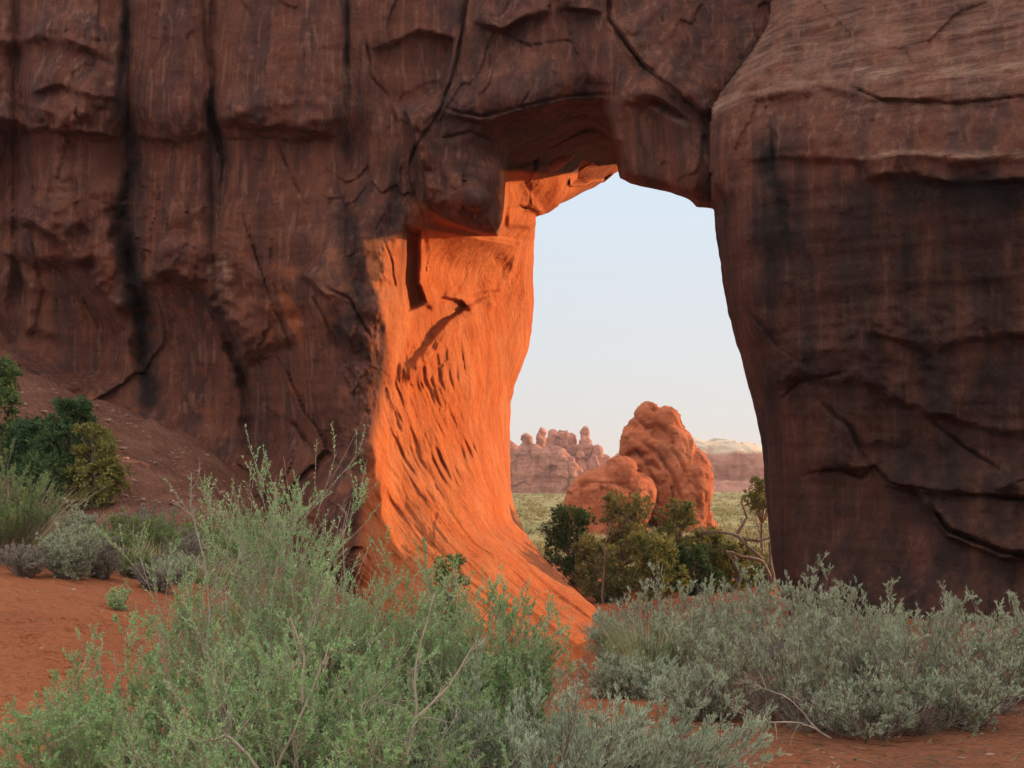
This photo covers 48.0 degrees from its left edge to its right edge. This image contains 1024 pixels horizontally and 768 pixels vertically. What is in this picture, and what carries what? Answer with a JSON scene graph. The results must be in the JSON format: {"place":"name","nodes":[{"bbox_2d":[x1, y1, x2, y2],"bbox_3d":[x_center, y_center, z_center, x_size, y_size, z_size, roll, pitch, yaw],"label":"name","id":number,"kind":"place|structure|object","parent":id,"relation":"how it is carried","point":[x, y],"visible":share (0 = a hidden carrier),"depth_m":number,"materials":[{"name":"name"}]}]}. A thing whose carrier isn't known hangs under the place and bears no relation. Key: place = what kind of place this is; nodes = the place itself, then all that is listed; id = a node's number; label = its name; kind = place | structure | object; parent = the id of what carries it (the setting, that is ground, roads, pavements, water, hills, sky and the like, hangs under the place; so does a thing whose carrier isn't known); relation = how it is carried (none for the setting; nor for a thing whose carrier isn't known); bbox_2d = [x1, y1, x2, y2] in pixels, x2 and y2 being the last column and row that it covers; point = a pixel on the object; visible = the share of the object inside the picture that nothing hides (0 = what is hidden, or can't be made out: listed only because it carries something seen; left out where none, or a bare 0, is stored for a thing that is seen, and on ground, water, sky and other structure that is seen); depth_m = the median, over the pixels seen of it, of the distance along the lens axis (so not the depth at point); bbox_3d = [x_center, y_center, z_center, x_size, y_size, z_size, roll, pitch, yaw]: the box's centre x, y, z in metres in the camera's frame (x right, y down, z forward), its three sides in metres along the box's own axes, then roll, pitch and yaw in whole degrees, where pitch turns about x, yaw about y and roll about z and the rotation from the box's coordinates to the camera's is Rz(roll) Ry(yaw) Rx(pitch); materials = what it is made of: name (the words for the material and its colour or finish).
{"place":"outdoors","nodes":[
{"label":"outdoors","id":0,"kind":"place"},
{"bbox_2d":[0,368,1023,767],"bbox_3d":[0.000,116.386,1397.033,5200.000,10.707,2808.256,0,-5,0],"label":"ground","id":1,"kind":"structure","parent":0,"point":[32,640],"depth_m":11.54,"materials":[{"name":"soil"}]},
{"bbox_2d":[0,354,24,444],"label":"juniper","id":2,"kind":"object","parent":1,"relation":"on","point":[9,374],"visible":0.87,"depth_m":31.07,"materials":[{"name":"green plant"}]},
{"bbox_2d":[0,540,54,577],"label":"brush","id":3,"kind":"object","parent":1,"relation":"on","point":[19,560],"visible":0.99,"depth_m":14.07,"materials":[{"name":"grey plant"}]},
{"bbox_2d":[0,414,65,482],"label":"juniper","id":4,"kind":"object","parent":1,"relation":"on","point":[21,430],"visible":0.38,"depth_m":28.66,"materials":[{"name":"green plant"}]},
{"bbox_2d":[0,439,67,563],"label":"rabbitbrush","id":5,"kind":"object","parent":1,"relation":"on","point":[16,521],"visible":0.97,"depth_m":15.25,"materials":[{"name":"green plant"}]},
{"bbox_2d":[13,525,88,557],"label":"grass clump","id":6,"kind":"object","parent":1,"relation":"on","point":[36,543],"visible":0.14,"depth_m":16.16,"materials":[{"name":"green plant"}]},
{"bbox_2d":[0,468,103,554],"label":"grass clump","id":7,"kind":"object","parent":1,"relation":"on","point":[46,531],"visible":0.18,"depth_m":16.39,"materials":[{"name":"green plant"}]},
{"bbox_2d":[34,508,92,544],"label":"brush","id":8,"kind":"object","parent":1,"relation":"on","point":[79,526],"visible":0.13,"depth_m":17.86,"materials":[{"name":"green plant"}]},
{"bbox_2d":[9,394,118,510],"bbox_3d":[-10.933,1.659,28.022,2.300,2.879,2.495,-4,-6,40],"label":"juniper","id":9,"kind":"object","parent":1,"relation":"on","point":[57,432],"visible":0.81,"depth_m":27.62,"materials":[{"name":"green plant"}]},
{"bbox_2d":[35,521,102,579],"bbox_3d":[-5.589,2.123,14.486,0.856,0.814,0.851,0,-5,0],"label":"brush","id":10,"kind":"object","parent":1,"relation":"on","point":[68,564],"visible":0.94,"depth_m":14.41,"materials":[{"name":"green plant"}]},
{"bbox_2d":[58,497,116,536],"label":"brush","id":11,"kind":"object","parent":1,"relation":"on","point":[86,520],"visible":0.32,"depth_m":20.88,"materials":[{"name":"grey plant"}]},
{"bbox_2d":[57,421,134,510],"bbox_3d":[-9.901,2.040,27.472,1.711,2.320,1.702,0,-5,0],"label":"juniper","id":12,"kind":"object","parent":1,"relation":"on","point":[106,471],"visible":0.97,"depth_m":27.18,"materials":[{"name":"green plant"}]},
{"bbox_2d":[78,529,128,579],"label":"brush","id":13,"kind":"object","parent":1,"relation":"on","point":[106,563],"visible":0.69,"depth_m":14.97,"materials":[{"name":"grey plant"}]},
{"bbox_2d":[86,526,146,556],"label":"brush","id":14,"kind":"object","parent":1,"relation":"on","point":[128,543],"visible":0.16,"depth_m":17.86,"materials":[{"name":"green plant"}]},
{"bbox_2d":[81,506,154,550],"bbox_3d":[-6.712,2.576,19.815,1.113,1.000,1.089,0,-5,0],"label":"brush","id":15,"kind":"object","parent":1,"relation":"on","point":[120,520],"visible":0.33,"depth_m":19.77,"materials":[{"name":"green plant"}]},
{"bbox_2d":[103,579,132,610],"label":"brush","id":16,"kind":"object","parent":1,"relation":"on","point":[118,604],"visible":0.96,"depth_m":12.39,"materials":[{"name":"green plant"}]},
{"bbox_2d":[0,598,246,767],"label":"saltbush","id":17,"kind":"object","parent":1,"relation":"on","point":[96,727],"visible":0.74,"depth_m":4.75,"materials":[{"name":"green plant"}]},
{"bbox_2d":[114,550,155,578],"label":"brush","id":18,"kind":"object","parent":1,"relation":"on","point":[125,572],"visible":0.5,"depth_m":15.77,"materials":[{"name":"green plant"}]},
{"bbox_2d":[114,538,160,559],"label":"grass clump","id":19,"kind":"object","parent":1,"relation":"on","point":[142,551],"visible":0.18,"depth_m":17.34,"materials":[{"name":"green plant"}]},
{"bbox_2d":[117,503,181,545],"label":"brush","id":20,"kind":"object","parent":1,"relation":"on","point":[146,511],"visible":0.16,"depth_m":22.83,"materials":[{"name":"green plant"}]},
{"bbox_2d":[127,554,181,593],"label":"brush","id":21,"kind":"object","parent":1,"relation":"on","point":[161,578],"visible":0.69,"depth_m":14.75,"materials":[{"name":"grey plant"}]},
{"bbox_2d":[135,536,185,565],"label":"grass clump","id":22,"kind":"object","parent":1,"relation":"on","point":[159,550],"visible":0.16,"depth_m":18.66,"materials":[{"name":"green plant"}]},
{"bbox_2d":[138,504,203,558],"bbox_3d":[-6.234,2.737,20.878,1.445,1.185,1.555,0,-5,0],"label":"brush","id":23,"kind":"object","parent":1,"relation":"on","point":[164,529],"visible":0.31,"depth_m":20.62,"materials":[{"name":"green plant"}]},
{"bbox_2d":[155,552,203,585],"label":"brush","id":24,"kind":"object","parent":1,"relation":"on","point":[162,562],"visible":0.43,"depth_m":16.27,"materials":[{"name":"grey plant"}]},
{"bbox_2d":[161,522,209,564],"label":"brush","id":25,"kind":"object","parent":1,"relation":"on","point":[189,544],"visible":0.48,"depth_m":18.73,"materials":[{"name":"grey plant"}]},
{"bbox_2d":[178,508,228,566],"bbox_3d":[-5.901,2.953,21.786,1.216,1.226,1.196,0,-5,0],"label":"brush","id":26,"kind":"object","parent":1,"relation":"on","point":[216,529],"visible":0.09,"depth_m":21.85,"materials":[{"name":"green plant"}]},
{"bbox_2d":[187,553,236,588],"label":"grass clump","id":27,"kind":"object","parent":1,"relation":"on","point":[203,576],"visible":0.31,"depth_m":17.68,"materials":[{"name":"green plant"}]},
{"bbox_2d":[150,461,285,762],"bbox_3d":[-1.296,1.202,5.035,0.640,1.746,0.346,-1,-5,14],"label":"bare shrub","id":28,"kind":"object","parent":1,"relation":"on","point":[214,585],"visible":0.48,"depth_m":5.07,"materials":[{"name":"green plant"}]},
{"bbox_2d":[202,510,269,589],"bbox_3d":[-4.506,2.763,18.909,1.280,1.377,1.264,-4,-6,41],"label":"brush","id":29,"kind":"object","parent":1,"relation":"on","point":[235,553],"visible":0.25,"depth_m":18.73,"materials":[{"name":"green plant"}]},
{"bbox_2d":[210,500,267,562],"bbox_3d":[-5.720,3.072,23.739,1.358,1.457,1.367,0,-5,0],"label":"brush","id":30,"kind":"object","parent":1,"relation":"on","point":[247,527],"visible":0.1,"depth_m":23.80,"materials":[{"name":"green plant"}]},
{"bbox_2d":[91,422,462,767],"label":"saltbush","id":31,"kind":"object","parent":1,"relation":"on","point":[266,624],"visible":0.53,"depth_m":5.28,"materials":[{"name":"green plant"}]},
{"bbox_2d":[93,541,520,767],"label":"saltbush","id":32,"kind":"object","parent":1,"relation":"on","point":[283,712],"visible":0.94,"depth_m":4.24,"materials":[{"name":"green plant"}]},
{"bbox_2d":[194,616,329,767],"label":"dead branch","id":33,"kind":"object","parent":32,"relation":"in","point":[244,751],"visible":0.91,"depth_m":4.05,"materials":[{"name":"grey wood"}]},
{"bbox_2d":[360,590,484,766],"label":"dead branch","id":34,"kind":"object","parent":32,"relation":"in","point":[435,700],"visible":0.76,"depth_m":4.21,"materials":[{"name":"grey wood"}]},
{"bbox_2d":[314,501,382,626],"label":"bare shrub","id":35,"kind":"object","parent":1,"relation":"on","point":[343,560],"visible":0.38,"depth_m":6.73,"materials":[{"name":"plant"}]},
{"bbox_2d":[253,523,549,767],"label":"saltbush","id":36,"kind":"object","parent":1,"relation":"on","point":[433,667],"visible":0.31,"depth_m":5.08,"materials":[{"name":"green plant"}]},
{"bbox_2d":[425,552,469,668],"bbox_3d":[-0.736,2.697,12.829,0.622,1.631,0.610,0,-5,0],"label":"juniper","id":37,"kind":"object","parent":1,"relation":"on","point":[461,561],"visible":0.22,"depth_m":12.85,"materials":[{"name":"green plant"}]},
{"bbox_2d":[2,383,993,766],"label":"pebbles","id":38,"kind":"object","parent":1,"relation":"on","point":[252,515],"visible":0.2,"depth_m":30.73,"materials":[{"name":"stone"}]},
{"bbox_2d":[427,558,577,767],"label":"saltbush","id":39,"kind":"object","parent":1,"relation":"on","point":[542,664],"visible":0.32,"depth_m":5.43,"materials":[{"name":"green plant"}]},
{"bbox_2d":[0,0,1023,669],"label":"sandstone arch","id":40,"kind":"structure","parent":1,"relation":"on","point":[280,232],"depth_m":35.98,"materials":[{"name":"brown stone"}]},
{"bbox_2d":[510,440,518,448],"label":"sandstone ridge","id":41,"kind":"structure","parent":1,"relation":"on","point":[515,446],"depth_m":476.47,"materials":[{"name":"brown stone"}]},
{"bbox_2d":[13,592,1023,767],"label":"plant litter","id":42,"kind":"object","parent":1,"relation":"on","point":[929,741],"visible":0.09,"depth_m":6.88,"materials":[{"name":"brown plant"}]},
{"bbox_2d":[750,682,867,735],"bbox_3d":[1.851,2.131,7.319,0.722,0.422,0.776,4,-6,-38],"label":"dead brush","id":43,"kind":"object","parent":42,"relation":"on","point":[795,718],"visible":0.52,"depth_m":7.29,"materials":[{"name":"grey plant"}]},
{"bbox_2d":[396,634,682,767],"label":"sand sage","id":44,"kind":"object","parent":1,"relation":"on","point":[532,743],"visible":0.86,"depth_m":4.48,"materials":[{"name":"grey plant"}]},
{"bbox_2d":[510,426,609,493],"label":"sandstone fin","id":45,"kind":"object","parent":1,"relation":"on","point":[555,461],"visible":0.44,"depth_m":412.25,"materials":[{"name":"brown stone"}]},
{"bbox_2d":[538,503,602,585],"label":"juniper","id":46,"kind":"object","parent":1,"relation":"on","point":[562,532],"visible":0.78,"depth_m":46.26,"materials":[{"name":"green plant"}]},
{"bbox_2d":[571,531,631,602],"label":"juniper","id":47,"kind":"object","parent":1,"relation":"on","point":[591,577],"visible":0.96,"depth_m":41.30,"materials":[{"name":"green plant"}]},
{"bbox_2d":[562,455,656,534],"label":"sandstone boulder","id":48,"kind":"object","parent":1,"relation":"on","point":[592,487],"visible":0.34,"depth_m":99.43,"materials":[{"name":"orange stone"}]},
{"bbox_2d":[577,586,646,668],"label":"sagebrush","id":49,"kind":"object","parent":1,"relation":"on","point":[593,633],"visible":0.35,"depth_m":16.71,"materials":[{"name":"green plant"}]},
{"bbox_2d":[597,513,630,603],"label":"dead tree","id":50,"kind":"object","parent":1,"relation":"on","point":[602,595],"visible":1,"depth_m":40.01,"materials":[{"name":"brown wood"}]},
{"bbox_2d":[566,641,663,698],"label":"sagebrush","id":51,"kind":"object","parent":1,"relation":"on","point":[601,679],"visible":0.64,"depth_m":8.94,"materials":[{"name":"green plant"}]},
{"bbox_2d":[596,488,657,589],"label":"juniper","id":52,"kind":"object","parent":1,"relation":"on","point":[623,561],"visible":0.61,"depth_m":45.27,"materials":[{"name":"green plant"}]},
{"bbox_2d":[512,491,769,563],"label":"scrub","id":53,"kind":"object","parent":1,"relation":"on","point":[723,513],"visible":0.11,"depth_m":126.53,"materials":[{"name":"green plant"}]},
{"bbox_2d":[580,607,715,673],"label":"grass clump","id":54,"kind":"object","parent":1,"relation":"on","point":[628,649],"visible":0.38,"depth_m":10.32,"materials":[{"name":"green plant"}]},
{"bbox_2d":[617,529,690,600],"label":"juniper","id":55,"kind":"object","parent":1,"relation":"on","point":[645,552],"visible":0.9,"depth_m":40.24,"materials":[{"name":"green plant"}]},
{"bbox_2d":[606,651,705,700],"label":"sagebrush","id":56,"kind":"object","parent":1,"relation":"on","point":[638,683],"visible":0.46,"depth_m":8.76,"materials":[{"name":"green plant"}]},
{"bbox_2d":[602,555,722,667],"bbox_3d":[1.655,2.680,12.802,1.348,1.583,1.321,0,-5,0],"label":"sagebrush","id":57,"kind":"object","parent":1,"relation":"on","point":[659,608],"visible":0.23,"depth_m":12.78,"materials":[{"name":"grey plant"}]},
{"bbox_2d":[619,401,718,532],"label":"sandstone dome","id":58,"kind":"structure","parent":1,"relation":"on","point":[663,451],"depth_m":103.41,"materials":[{"name":"orange stone"}]},
{"bbox_2d":[654,496,700,584],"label":"juniper","id":59,"kind":"object","parent":1,"relation":"on","point":[676,524],"visible":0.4,"depth_m":46.41,"materials":[{"name":"green plant"}]},
{"bbox_2d":[615,438,763,491],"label":"sandstone mesa","id":60,"kind":"structure","parent":1,"relation":"on","point":[735,466],"depth_m":447.42,"materials":[{"name":"brown stone"}]},
{"bbox_2d":[547,662,839,767],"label":"sand sage","id":61,"kind":"object","parent":1,"relation":"on","point":[704,745],"visible":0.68,"depth_m":4.85,"materials":[{"name":"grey plant"}]},
{"bbox_2d":[633,606,754,676],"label":"sagebrush","id":62,"kind":"object","parent":1,"relation":"on","point":[686,657],"visible":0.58,"depth_m":10.23,"materials":[{"name":"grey plant"}]},
{"bbox_2d":[669,542,727,595],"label":"juniper","id":63,"kind":"object","parent":1,"relation":"on","point":[703,567],"visible":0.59,"depth_m":41.19,"materials":[{"name":"green plant"}]},
{"bbox_2d":[643,653,767,722],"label":"sagebrush","id":64,"kind":"object","parent":1,"relation":"on","point":[697,678],"visible":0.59,"depth_m":7.70,"materials":[{"name":"green plant"}]},
{"bbox_2d":[685,525,727,584],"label":"juniper","id":65,"kind":"object","parent":1,"relation":"on","point":[715,540],"visible":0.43,"depth_m":44.56,"materials":[{"name":"green plant"}]},
{"bbox_2d":[682,591,760,671],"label":"sagebrush","id":66,"kind":"object","parent":1,"relation":"on","point":[723,612],"visible":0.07,"depth_m":16.14,"materials":[{"name":"green plant"}]},
{"bbox_2d":[664,556,785,671],"bbox_3d":[2.545,2.759,13.338,1.621,1.491,1.781,0,-5,0],"label":"sagebrush","id":67,"kind":"object","parent":1,"relation":"on","point":[709,590],"visible":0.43,"depth_m":13.27,"materials":[{"name":"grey plant"}]},
{"bbox_2d":[648,653,816,721],"bbox_3d":[1.489,2.139,7.886,1.150,0.584,1.098,0,-5,0],"label":"shrub","id":68,"kind":"object","parent":1,"relation":"on","point":[748,699],"visible":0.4,"depth_m":7.69,"materials":[{"name":"green plant"}]},
{"bbox_2d":[712,539,764,591],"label":"juniper","id":69,"kind":"object","parent":1,"relation":"on","point":[728,565],"visible":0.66,"depth_m":43.36,"materials":[{"name":"green plant"}]},
{"bbox_2d":[699,497,777,590],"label":"dead tree","id":70,"kind":"object","parent":1,"relation":"on","point":[760,559],"visible":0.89,"depth_m":42.61,"materials":[{"name":"wood"}]},
{"bbox_2d":[732,546,775,585],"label":"juniper","id":71,"kind":"object","parent":1,"relation":"on","point":[766,558],"visible":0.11,"depth_m":46.18,"materials":[{"name":"green plant"}]},
{"bbox_2d":[741,476,767,557],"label":"juniper","id":72,"kind":"object","parent":1,"relation":"on","point":[757,500],"visible":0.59,"depth_m":53.61,"materials":[{"name":"green plant"}]},
{"bbox_2d":[725,621,829,673],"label":"sagebrush","id":73,"kind":"object","parent":1,"relation":"on","point":[769,650],"visible":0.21,"depth_m":10.62,"materials":[{"name":"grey plant"}]},
{"bbox_2d":[724,670,830,739],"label":"dead branch","id":74,"kind":"object","parent":1,"relation":"on","point":[816,729],"visible":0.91,"depth_m":6.92,"materials":[{"name":"grey wood"}]},
{"bbox_2d":[683,576,919,721],"bbox_3d":[1.939,1.837,7.835,1.600,0.981,1.659,-2,-5,20],"label":"sagebrush","id":75,"kind":"object","parent":1,"relation":"on","point":[802,657],"visible":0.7,"depth_m":7.70,"materials":[{"name":"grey plant"}]},
{"bbox_2d":[748,551,859,664],"bbox_3d":[3.782,2.983,14.763,1.422,1.656,1.604,0,-5,0],"label":"sagebrush","id":76,"kind":"object","parent":1,"relation":"on","point":[804,593],"visible":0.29,"depth_m":14.85,"materials":[{"name":"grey plant"}]},
{"bbox_2d":[780,660,943,742],"bbox_3d":[2.154,1.975,7.151,0.820,0.543,0.934,4,-6,-37],"label":"sagebrush","id":77,"kind":"object","parent":1,"relation":"on","point":[850,719],"visible":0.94,"depth_m":7.04,"materials":[{"name":"green plant"}]},
{"bbox_2d":[806,575,925,662],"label":"sagebrush","id":78,"kind":"object","parent":1,"relation":"on","point":[839,608],"visible":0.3,"depth_m":13.32,"materials":[{"name":"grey plant"}]},
{"bbox_2d":[803,578,1019,717],"bbox_3d":[2.631,1.802,7.711,1.391,0.993,1.487,0,-5,0],"label":"sagebrush","id":79,"kind":"object","parent":1,"relation":"on","point":[943,644],"visible":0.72,"depth_m":7.64,"materials":[{"name":"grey plant"}]},
{"bbox_2d":[865,678,977,737],"bbox_3d":[2.557,2.099,7.203,0.742,0.472,0.687,0,-5,0],"label":"dead brush","id":80,"kind":"object","parent":1,"relation":"on","point":[932,715],"visible":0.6,"depth_m":7.12,"materials":[{"name":"grey plant"}]},
{"bbox_2d":[932,580,957,675],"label":"sagebrush","id":81,"kind":"object","parent":1,"relation":"on","point":[943,593],"visible":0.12,"depth_m":8.88,"materials":[{"name":"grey plant"}]},
{"bbox_2d":[895,656,1023,736],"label":"sagebrush","id":82,"kind":"object","parent":1,"relation":"on","point":[960,698],"visible":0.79,"depth_m":7.25,"materials":[{"name":"green plant"}]},
{"bbox_2d":[912,584,1023,701],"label":"sagebrush","id":83,"kind":"object","parent":1,"relation":"on","point":[1015,672],"visible":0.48,"depth_m":8.21,"materials":[{"name":"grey plant"}]},
{"bbox_2d":[947,680,1023,714],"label":"dead brush","id":84,"kind":"object","parent":1,"relation":"on","point":[1011,708],"visible":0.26,"depth_m":7.80,"materials":[{"name":"grey plant"}]},
{"bbox_2d":[966,590,1023,656],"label":"sagebrush","id":85,"kind":"object","parent":1,"relation":"on","point":[1006,618],"visible":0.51,"depth_m":11.36,"materials":[{"name":"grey plant"}]},
{"bbox_2d":[510,172,761,457],"label":"sky","id":86,"kind":"structure","parent":0,"point":[630,310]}
]}

